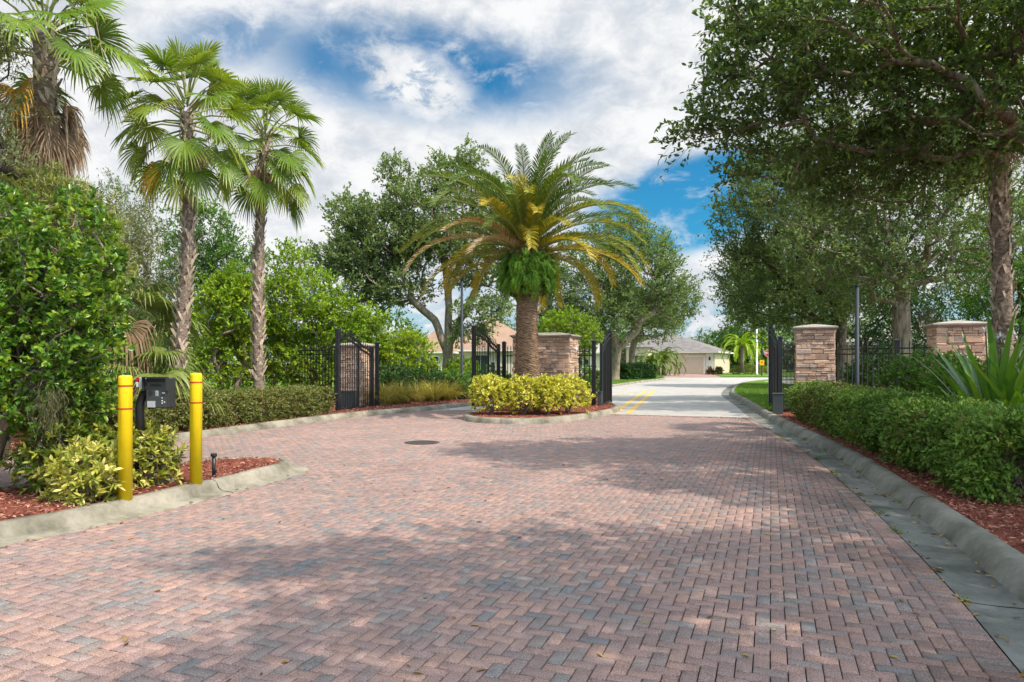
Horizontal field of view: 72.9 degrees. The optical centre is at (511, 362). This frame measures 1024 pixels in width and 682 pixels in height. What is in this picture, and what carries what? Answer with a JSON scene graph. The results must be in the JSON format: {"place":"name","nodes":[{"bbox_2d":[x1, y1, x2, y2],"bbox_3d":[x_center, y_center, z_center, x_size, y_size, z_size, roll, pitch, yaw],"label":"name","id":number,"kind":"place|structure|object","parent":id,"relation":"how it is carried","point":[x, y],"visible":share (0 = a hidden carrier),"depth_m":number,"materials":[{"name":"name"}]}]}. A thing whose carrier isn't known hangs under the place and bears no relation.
{"place":"outdoors","nodes":[
{"label":"outdoors","id":0,"kind":"place"},
{"bbox_2d":[0,456,283,520],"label":"mulch bed","id":1,"kind":"object","parent":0,"point":[186,476],"visible":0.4,"depth_m":7.33,"materials":[{"name":"brown wood"}]},
{"bbox_2d":[0,407,117,494],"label":"shrub","id":2,"kind":"object","parent":1,"relation":"on","point":[34,453],"visible":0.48,"depth_m":7.24,"materials":[{"name":"green plant"}]},
{"bbox_2d":[0,179,137,460],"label":"glossy bush","id":3,"kind":"object","parent":1,"relation":"on","point":[60,341],"visible":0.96,"depth_m":7.24,"materials":[{"name":"green plant"}]},
{"bbox_2d":[27,380,74,446],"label":"spanish moss","id":4,"kind":"object","parent":3,"relation":"hanging from","point":[50,402],"visible":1,"depth_m":6.58,"materials":[{"name":"green plant"}]},
{"bbox_2d":[27,435,141,505],"bbox_3d":[-4.271,1.131,7.005,0.994,0.836,0.904,0,0,0],"label":"shrub","id":5,"kind":"object","parent":1,"relation":"on","point":[85,474],"visible":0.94,"depth_m":6.81,"materials":[{"name":"yellow plant"}]},
{"bbox_2d":[118,375,132,500],"bbox_3d":[-3.893,0.764,6.981,0.137,1.272,0.137,0,0,0],"label":"yellow bollard","id":6,"kind":"object","parent":1,"relation":"on","point":[125,422],"visible":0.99,"depth_m":6.93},
{"bbox_2d":[113,417,188,487],"bbox_3d":[-4.103,1.134,7.806,0.915,1.063,0.883,0,0,0],"label":"shrub","id":7,"kind":"object","parent":1,"relation":"on","point":[154,450],"visible":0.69,"depth_m":7.72,"materials":[{"name":"yellow plant"}]},
{"bbox_2d":[135,377,175,484],"bbox_3d":[-3.997,0.768,7.728,0.422,1.223,0.210,0,0,7],"label":"access keypad","id":8,"kind":"object","parent":1,"relation":"on","point":[158,392],"visible":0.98,"depth_m":7.69,"materials":[{"name":"black metal"}]},
{"bbox_2d":[189,373,202,484],"bbox_3d":[-3.586,0.759,7.868,0.137,1.282,0.137,0,0,0],"label":"yellow bollard","id":9,"kind":"object","parent":1,"relation":"on","point":[196,382],"visible":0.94,"depth_m":7.82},
{"bbox_2d":[10,398,470,449],"bbox_3d":[-8.773,1.382,15.994,6.562,0.001,25.732,0,0,24],"label":"mulch bed","id":10,"kind":"object","parent":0,"point":[345,411],"visible":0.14,"depth_m":20.43,"materials":[{"name":"brown wood"}]},
{"bbox_2d":[0,0,151,438],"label":"fan palm","id":11,"kind":"object","parent":10,"relation":"on","point":[53,49],"visible":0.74,"depth_m":11.89,"materials":[{"name":"green plant"}]},
{"bbox_2d":[73,256,212,422],"bbox_3d":[-8.519,-0.431,14.573,3.509,3.662,3.757,0,0,30],"label":"cabbage palm","id":12,"kind":"object","parent":10,"relation":"on","point":[152,304],"visible":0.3,"depth_m":14.40,"materials":[{"name":"green plant"}]},
{"bbox_2d":[77,329,210,430],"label":"cabbage palm","id":13,"kind":"object","parent":10,"relation":"on","point":[184,388],"visible":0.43,"depth_m":13.84,"materials":[{"name":"green plant"}]},
{"bbox_2d":[94,35,260,430],"bbox_3d":[-6.734,-2.553,14.259,2.972,7.999,3.126,0,0,0],"label":"fan palm","id":14,"kind":"object","parent":10,"relation":"on","point":[186,159],"visible":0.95,"depth_m":14.05,"materials":[{"name":"green plant"}]},
{"bbox_2d":[90,382,336,434],"bbox_3d":[-6.371,0.994,15.804,1.519,1.014,7.060,0,0,19],"label":"hedge","id":15,"kind":"object","parent":10,"relation":"on","point":[286,406],"visible":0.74,"depth_m":15.59,"materials":[{"name":"green plant"}]},
{"bbox_2d":[204,75,325,420],"bbox_3d":[-6.002,-2.689,16.688,2.965,8.226,2.774,0,0,38],"label":"fan palm","id":16,"kind":"object","parent":10,"relation":"on","point":[261,185],"visible":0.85,"depth_m":16.59,"materials":[{"name":"green plant"}]},
{"bbox_2d":[231,236,397,397],"bbox_3d":[-7.540,-1.507,25.930,6.568,6.456,3.713,0,0,0],"label":"tree","id":17,"kind":"object","parent":10,"relation":"on","point":[357,319],"visible":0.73,"depth_m":25.38,"materials":[{"name":"green plant"}]},
{"bbox_2d":[297,344,334,401],"bbox_3d":[-6.625,0.350,23.850,2.460,1.980,0.034,0,0,38],"label":"iron fence","id":18,"kind":"object","parent":10,"relation":"on","point":[316,350],"visible":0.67,"depth_m":23.84,"materials":[{"name":"black metal"}]},
{"bbox_2d":[335,327,373,410],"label":"iron gate","id":19,"kind":"structure","parent":10,"relation":"on","point":[357,344],"depth_m":20.65,"materials":[{"name":"black metal"}]},
{"bbox_2d":[333,342,379,405],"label":"stone pillar","id":20,"kind":"structure","parent":10,"relation":"on","point":[350,368],"depth_m":22.46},
{"bbox_2d":[374,341,379,405],"bbox_3d":[-4.280,0.390,22.000,0.124,2.120,0.124,0,0,20],"label":"gate post","id":21,"kind":"object","parent":10,"relation":"on","point":[377,343],"visible":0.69,"depth_m":21.96,"materials":[{"name":"black metal"}]},
{"bbox_2d":[379,362,417,392],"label":"shrub","id":22,"kind":"object","parent":10,"relation":"on","point":[392,372],"visible":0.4,"depth_m":24.44,"materials":[{"name":"green plant"}]},
{"bbox_2d":[367,325,442,381],"bbox_3d":[-4.208,-0.030,26.792,3.126,2.884,2.562,0,0,0],"label":"shrub","id":23,"kind":"object","parent":10,"relation":"on","point":[401,341],"visible":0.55,"depth_m":26.39,"materials":[{"name":"green plant"}]},
{"bbox_2d":[396,377,443,402],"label":"ornamental grass","id":24,"kind":"object","parent":10,"relation":"on","point":[421,396],"depth_m":24.01,"materials":[{"name":"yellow plant"}]},
{"bbox_2d":[404,365,456,398],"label":"shrub","id":25,"kind":"object","parent":10,"relation":"on","point":[429,377],"visible":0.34,"depth_m":25.60,"materials":[{"name":"green plant"}]},
{"bbox_2d":[431,368,481,398],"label":"shrub","id":26,"kind":"object","parent":10,"relation":"on","point":[466,379],"visible":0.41,"depth_m":26.16,"materials":[{"name":"green plant"}]},
{"bbox_2d":[360,380,412,404],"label":"ornamental grass","id":27,"kind":"object","parent":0,"point":[386,397],"depth_m":22.39,"materials":[{"name":"green plant"}]},
{"bbox_2d":[383,377,425,403],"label":"ornamental grass","id":28,"kind":"object","parent":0,"point":[406,394],"depth_m":23.22,"materials":[{"name":"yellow plant"}]},
{"bbox_2d":[204,377,657,394],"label":"lawn","id":29,"kind":"structure","parent":0,"point":[209,381],"depth_m":46.05,"materials":[{"name":"green plant"}]},
{"bbox_2d":[201,273,328,388],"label":"tree","id":30,"kind":"object","parent":29,"relation":"on","point":[266,380],"visible":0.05,"depth_m":31.05,"materials":[{"name":"green plant"}]},
{"bbox_2d":[299,132,523,371],"bbox_3d":[-4.622,-4.933,33.977,11.968,12.805,5.733,0,0,0],"label":"live oak","id":31,"kind":"object","parent":29,"relation":"on","point":[354,257],"visible":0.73,"depth_m":33.30,"materials":[{"name":"green plant"}]},
{"bbox_2d":[441,355,480,376],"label":"shrub","id":32,"kind":"object","parent":29,"relation":"on","point":[454,363],"visible":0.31,"depth_m":32.57,"materials":[{"name":"green plant"}]},
{"bbox_2d":[415,317,515,377],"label":"house","id":33,"kind":"structure","parent":29,"relation":"on","point":[505,332],"depth_m":67.00,"materials":[{"name":"paint"}]},
{"bbox_2d":[513,205,710,379],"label":"live oak","id":34,"kind":"object","parent":29,"relation":"on","point":[629,304],"visible":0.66,"depth_m":54.79,"materials":[{"name":"green plant"}]},
{"bbox_2d":[620,361,657,380],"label":"hedge","id":35,"kind":"object","parent":29,"relation":"on","point":[639,370],"visible":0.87,"depth_m":57.82,"materials":[{"name":"green plant"}]},
{"bbox_2d":[601,274,691,362],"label":"live oak","id":36,"kind":"object","parent":29,"relation":"on","point":[641,335],"visible":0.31,"depth_m":62.00,"materials":[{"name":"green plant"}]},
{"bbox_2d":[80,364,793,408],"bbox_3d":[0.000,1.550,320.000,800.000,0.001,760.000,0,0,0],"label":"ground","id":37,"kind":"structure","parent":0,"point":[300,375],"depth_m":98.60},
{"bbox_2d":[0,10,58,456],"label":"tree","id":38,"kind":"object","parent":37,"relation":"on","point":[5,166],"visible":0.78,"depth_m":10.64,"materials":[{"name":"green plant"}]},
{"bbox_2d":[0,157,153,446],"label":"tree","id":39,"kind":"object","parent":37,"relation":"on","point":[43,190],"visible":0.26,"depth_m":10.91,"materials":[{"name":"green plant"}]},
{"bbox_2d":[64,193,181,337],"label":"tree","id":40,"kind":"object","parent":37,"relation":"on","point":[148,246],"visible":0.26,"depth_m":20.02,"materials":[{"name":"green plant"}]},
{"bbox_2d":[94,166,171,380],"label":"tree","id":41,"kind":"object","parent":37,"relation":"on","point":[122,194],"visible":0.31,"depth_m":22.87,"materials":[{"name":"green plant"}]},
{"bbox_2d":[150,194,271,385],"bbox_3d":[-12.538,-2.788,28.970,4.952,8.500,3.701,0,0,0],"label":"tree","id":42,"kind":"object","parent":37,"relation":"on","point":[226,249],"visible":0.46,"depth_m":28.54,"materials":[{"name":"green plant"}]},
{"bbox_2d":[186,257,269,401],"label":"tree","id":43,"kind":"object","parent":37,"relation":"on","point":[232,296],"visible":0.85,"depth_m":23.46,"materials":[{"name":"green plant"}]},
{"bbox_2d":[2,377,664,460],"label":"kerb","id":44,"kind":"structure","parent":37,"relation":"on","point":[182,436],"depth_m":17.57,"materials":[{"name":"concrete"}]},
{"bbox_2d":[367,309,428,366],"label":"tree","id":45,"kind":"object","parent":37,"relation":"on","point":[401,322],"visible":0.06,"depth_m":90.23,"materials":[{"name":"green plant"}]},
{"bbox_2d":[458,266,464,392],"bbox_3d":[-1.964,-1.190,27.164,0.300,5.180,0.285,0,0,0],"label":"lamp post","id":46,"kind":"object","parent":37,"relation":"on","point":[461,358],"visible":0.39,"depth_m":27.12,"materials":[{"name":"black metal"}]},
{"bbox_2d":[729,379,1023,602],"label":"kerb","id":47,"kind":"structure","parent":37,"relation":"on","point":[999,560],"depth_m":6.47,"materials":[{"name":"grey concrete"}]},
{"bbox_2d":[418,376,456,400],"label":"ornamental grass","id":48,"kind":"object","parent":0,"point":[438,394],"depth_m":24.69,"materials":[{"name":"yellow plant"}]},
{"bbox_2d":[431,375,466,399],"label":"ornamental grass","id":49,"kind":"object","parent":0,"point":[451,395],"depth_m":25.35,"materials":[{"name":"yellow plant"}]},
{"bbox_2d":[0,403,1023,681],"bbox_3d":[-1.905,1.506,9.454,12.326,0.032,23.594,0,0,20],"label":"brick road","id":50,"kind":"structure","parent":0,"point":[370,567],"depth_m":4.95,"materials":[{"name":"brown brick"}]},
{"bbox_2d":[0,456,308,547],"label":"kerb","id":51,"kind":"structure","parent":50,"relation":"on","point":[31,527],"depth_m":6.98,"materials":[{"name":"concrete"}]},
{"bbox_2d":[1,427,1023,681],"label":"fallen leaves","id":52,"kind":"object","parent":50,"relation":"on","point":[665,581],"visible":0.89,"depth_m":5.85,"materials":[{"name":"brown plant"}]},
{"bbox_2d":[721,383,1023,673],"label":"gutter","id":53,"kind":"object","parent":50,"relation":"on","point":[960,576],"visible":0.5,"depth_m":5.30,"materials":[{"name":"concrete"}]},
{"bbox_2d":[0,0,1023,363],"label":"sky","id":54,"kind":"structure","parent":0,"point":[408,76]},
{"bbox_2d":[470,396,615,417],"bbox_3d":[1.830,1.372,22.705,3.475,0.020,11.862,0,0,21],"label":"mulch bed","id":55,"kind":"object","parent":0,"point":[506,412],"visible":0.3,"depth_m":18.75,"materials":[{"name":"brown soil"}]},
{"bbox_2d":[467,373,514,413],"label":"shrub","id":56,"kind":"object","parent":55,"relation":"on","point":[490,391],"visible":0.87,"depth_m":18.18,"materials":[{"name":"yellow plant"}]},
{"bbox_2d":[499,373,546,413],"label":"shrub","id":57,"kind":"object","parent":55,"relation":"on","point":[523,392],"visible":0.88,"depth_m":18.07,"materials":[{"name":"yellow plant"}]},
{"bbox_2d":[396,130,652,411],"bbox_3d":[0.266,-2.311,19.641,7.381,7.423,7.365,0,0,0],"label":"date palm","id":58,"kind":"object","parent":55,"relation":"on","point":[528,216],"visible":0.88,"depth_m":19.08,"materials":[{"name":"green plant"}]},
{"bbox_2d":[492,247,563,302],"bbox_3d":[0.440,-2.436,19.599,2.044,1.579,1.993,0,0,0],"label":"fern","id":59,"kind":"object","parent":58,"relation":"attached to","point":[536,263],"visible":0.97,"depth_m":19.03,"materials":[{"name":"green plant"}]},
{"bbox_2d":[510,332,580,404],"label":"stone pillar","id":60,"kind":"structure","parent":55,"relation":"on","point":[557,355],"depth_m":22.14,"materials":[{"name":"beige stone"}]},
{"bbox_2d":[529,373,575,414],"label":"shrub","id":61,"kind":"object","parent":55,"relation":"on","point":[552,397],"visible":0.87,"depth_m":18.05,"materials":[{"name":"yellow plant"}]},
{"bbox_2d":[545,372,596,412],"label":"shrub","id":62,"kind":"object","parent":55,"relation":"on","point":[582,390],"visible":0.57,"depth_m":18.59,"materials":[{"name":"yellow plant"}]},
{"bbox_2d":[578,360,599,397],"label":"shrub","id":63,"kind":"object","parent":55,"relation":"on","point":[597,377],"visible":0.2,"depth_m":26.67,"materials":[{"name":"green plant"}]},
{"bbox_2d":[591,339,595,405],"bbox_3d":[2.620,0.355,22.200,0.139,2.190,0.139,0,0,20],"label":"gate post","id":64,"kind":"object","parent":55,"relation":"on","point":[593,341],"visible":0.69,"depth_m":22.15,"materials":[{"name":"black metal"}]},
{"bbox_2d":[600,330,611,404],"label":"iron gate","id":65,"kind":"structure","parent":55,"relation":"on","point":[606,366],"depth_m":23.33,"materials":[{"name":"black metal"}]},
{"bbox_2d":[434,379,753,417],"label":"concrete road","id":66,"kind":"structure","parent":0,"point":[686,397],"depth_m":28.20,"materials":[{"name":"grey concrete"}]},
{"bbox_2d":[472,325,499,408],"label":"iron gate","id":67,"kind":"structure","parent":66,"relation":"on","point":[492,367],"depth_m":22.25,"materials":[{"name":"black metal"}]},
{"bbox_2d":[462,397,619,423],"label":"kerb","id":68,"kind":"structure","parent":66,"relation":"on","point":[467,417],"depth_m":17.45,"materials":[{"name":"concrete"}]},
{"bbox_2d":[538,304,603,363],"bbox_3d":[2.236,-0.490,27.892,2.978,3.789,2.663,0,0,0],"label":"shrub","id":69,"kind":"object","parent":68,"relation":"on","point":[551,322],"visible":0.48,"depth_m":27.55,"materials":[{"name":"green plant"}]},
{"bbox_2d":[663,377,793,379],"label":"cross street","id":70,"kind":"structure","parent":0,"point":[733,378],"depth_m":65.63,"materials":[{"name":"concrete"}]},
{"bbox_2d":[715,370,793,376],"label":"lawn","id":71,"kind":"structure","parent":0,"point":[728,374],"depth_m":77.40,"materials":[{"name":"green plant"}]},
{"bbox_2d":[620,333,733,373],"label":"garage house","id":72,"kind":"structure","parent":71,"relation":"on","point":[700,357],"depth_m":91.91,"materials":[{"name":"beige paint"}]},
{"bbox_2d":[666,357,703,373],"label":"garage door","id":73,"kind":"structure","parent":72,"relation":"in","point":[693,365],"depth_m":91.21,"materials":[{"name":"paint"}]},
{"bbox_2d":[703,323,750,367],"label":"tree","id":74,"kind":"object","parent":71,"relation":"on","point":[714,343],"visible":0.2,"depth_m":110.65,"materials":[{"name":"green plant"}]},
{"bbox_2d":[720,332,765,372],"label":"feather palm","id":75,"kind":"object","parent":71,"relation":"on","point":[742,342],"visible":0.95,"depth_m":83.74,"materials":[{"name":"green plant"}]},
{"bbox_2d":[709,308,777,370],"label":"tree","id":76,"kind":"object","parent":71,"relation":"on","point":[724,330],"visible":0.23,"depth_m":109.27,"materials":[{"name":"green plant"}]},
{"bbox_2d":[729,364,767,373],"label":"shrub","id":77,"kind":"object","parent":71,"relation":"on","point":[746,368],"visible":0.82,"depth_m":84.76,"materials":[{"name":"green plant"}]},
{"bbox_2d":[732,311,802,371],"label":"tree","id":78,"kind":"object","parent":71,"relation":"on","point":[766,347],"visible":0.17,"depth_m":107.17,"materials":[{"name":"green plant"}]},
{"bbox_2d":[734,379,881,410],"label":"lawn","id":79,"kind":"structure","parent":0,"point":[758,381],"depth_m":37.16,"materials":[{"name":"green plant"}]},
{"bbox_2d":[768,325,777,404],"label":"iron gate","id":80,"kind":"structure","parent":79,"relation":"on","point":[772,363],"depth_m":22.13,"materials":[{"name":"black metal"}]},
{"bbox_2d":[706,226,866,338],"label":"live oak","id":81,"kind":"object","parent":79,"relation":"on","point":[765,309],"visible":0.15,"depth_m":41.56,"materials":[{"name":"green plant"}]},
{"bbox_2d":[696,126,909,381],"bbox_3d":[11.150,-3.566,26.584,8.365,9.974,6.882,0,0,0],"label":"live oak","id":82,"kind":"object","parent":79,"relation":"on","point":[736,254],"visible":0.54,"depth_m":26.35,"materials":[{"name":"green plant"}]},
{"bbox_2d":[792,324,838,382],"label":"stone pillar","id":83,"kind":"structure","parent":79,"relation":"on","point":[814,355],"depth_m":19.43,"materials":[{"name":"beige stone"}]},
{"bbox_2d":[838,350,913,388],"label":"shrub","id":84,"kind":"object","parent":79,"relation":"on","point":[869,370],"visible":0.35,"depth_m":21.25,"materials":[{"name":"green plant"}]},
{"bbox_2d":[797,255,955,362],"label":"tree","id":85,"kind":"object","parent":79,"relation":"on","point":[865,335],"visible":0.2,"depth_m":34.83,"materials":[{"name":"green plant"}]},
{"bbox_2d":[730,73,1023,365],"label":"live oak","id":86,"kind":"object","parent":79,"relation":"on","point":[904,285],"visible":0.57,"depth_m":21.13,"materials":[{"name":"green plant"}]},
{"bbox_2d":[913,304,941,344],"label":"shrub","id":87,"kind":"object","parent":86,"relation":"hanging from","point":[925,317],"visible":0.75,"depth_m":21.48,"materials":[{"name":"green plant"}]},
{"bbox_2d":[846,321,1023,386],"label":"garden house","id":88,"kind":"structure","parent":79,"relation":"on","point":[850,356],"depth_m":41.58,"materials":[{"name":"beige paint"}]},
{"bbox_2d":[864,235,1023,362],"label":"tree","id":89,"kind":"object","parent":79,"relation":"on","point":[937,301],"visible":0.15,"depth_m":32.63,"materials":[{"name":"green plant"}]},
{"bbox_2d":[934,193,1023,362],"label":"tree","id":90,"kind":"object","parent":79,"relation":"on","point":[1019,319],"visible":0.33,"depth_m":28.58,"materials":[{"name":"green plant"}]},
{"bbox_2d":[770,411,1023,553],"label":"mulch bed","id":91,"kind":"object","parent":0,"point":[999,533],"depth_m":6.71,"materials":[{"name":"brown wood"}]},
{"bbox_2d":[772,393,783,414],"bbox_3d":[7.115,1.137,18.550,0.290,0.647,0.238,0,0,20],"label":"gate operator","id":92,"kind":"object","parent":91,"relation":"on","point":[777,403],"visible":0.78,"depth_m":18.45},
{"bbox_2d":[778,335,782,392],"bbox_3d":[7.317,0.355,18.900,0.139,2.190,0.139,0,0,20],"label":"gate post","id":93,"kind":"object","parent":91,"relation":"on","point":[780,363],"visible":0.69,"depth_m":18.85,"materials":[{"name":"black metal"}]},
{"bbox_2d":[783,341,794,411],"bbox_3d":[7.785,0.375,19.475,0.035,1.930,1.500,0,0,34],"label":"iron fence","id":94,"kind":"object","parent":91,"relation":"on","point":[790,349],"visible":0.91,"depth_m":19.33,"materials":[{"name":"black metal"}]},
{"bbox_2d":[648,0,1023,247],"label":"live oak","id":95,"kind":"object","parent":91,"relation":"on","point":[971,107],"visible":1,"depth_m":9.27,"materials":[{"name":"green plant"}]},
{"bbox_2d":[854,284,859,385],"bbox_3d":[9.083,-0.335,18.250,0.170,3.470,0.170,0,0,0],"label":"lamp post","id":96,"kind":"object","parent":91,"relation":"on","point":[856,286],"visible":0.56,"depth_m":18.20,"materials":[{"name":"black metal"}]},
{"bbox_2d":[835,341,891,387],"bbox_3d":[9.440,0.375,18.825,0.032,1.930,1.985,0,0,-21],"label":"iron fence","id":97,"kind":"object","parent":91,"relation":"on","point":[867,353],"visible":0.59,"depth_m":18.58,"materials":[{"name":"black metal"}]},
{"bbox_2d":[784,379,1023,505],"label":"hedge","id":98,"kind":"object","parent":91,"relation":"on","point":[960,443],"visible":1,"depth_m":8.15,"materials":[{"name":"green plant"}]},
{"bbox_2d":[875,348,982,392],"bbox_3d":[8.398,0.555,14.023,1.921,1.698,1.684,0,0,0],"label":"shrub","id":99,"kind":"object","parent":91,"relation":"on","point":[905,371],"visible":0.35,"depth_m":13.88,"materials":[{"name":"green plant"}]},
{"bbox_2d":[871,306,1023,406],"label":"crinum lily","id":100,"kind":"object","parent":91,"relation":"on","point":[976,386],"visible":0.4,"depth_m":9.82,"materials":[{"name":"green plant"}]},
{"bbox_2d":[923,320,987,373],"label":"stone pillar","id":101,"kind":"structure","parent":91,"relation":"on","point":[952,330],"depth_m":16.65,"materials":[{"name":"beige stone"}]},
{"bbox_2d":[922,350,999,396],"bbox_3d":[8.457,0.589,12.544,2.056,1.641,1.594,0,0,0],"label":"shrub","id":102,"kind":"object","parent":91,"relation":"on","point":[945,382],"visible":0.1,"depth_m":12.47,"materials":[{"name":"green plant"}]},
{"bbox_2d":[904,25,1023,364],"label":"fan palm","id":103,"kind":"object","parent":91,"relation":"on","point":[1000,232],"visible":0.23,"depth_m":13.09,"materials":[{"name":"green plant"}]},
{"bbox_2d":[926,347,1023,407],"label":"crinum lily","id":104,"kind":"object","parent":91,"relation":"on","point":[1020,401],"visible":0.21,"depth_m":9.25,"materials":[{"name":"green plant"}]},
{"label":"lawn","id":105,"kind":"structure","parent":0,"visible":0},
{"bbox_2d":[635,351,673,375],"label":"feather palm","id":106,"kind":"object","parent":105,"relation":"on","point":[652,358],"visible":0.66,"depth_m":76.44,"materials":[{"name":"green plant"}]},
{"bbox_2d":[639,346,686,375],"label":"feather palm","id":107,"kind":"object","parent":105,"relation":"on","point":[668,358],"visible":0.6,"depth_m":79.42,"materials":[{"name":"green plant"}]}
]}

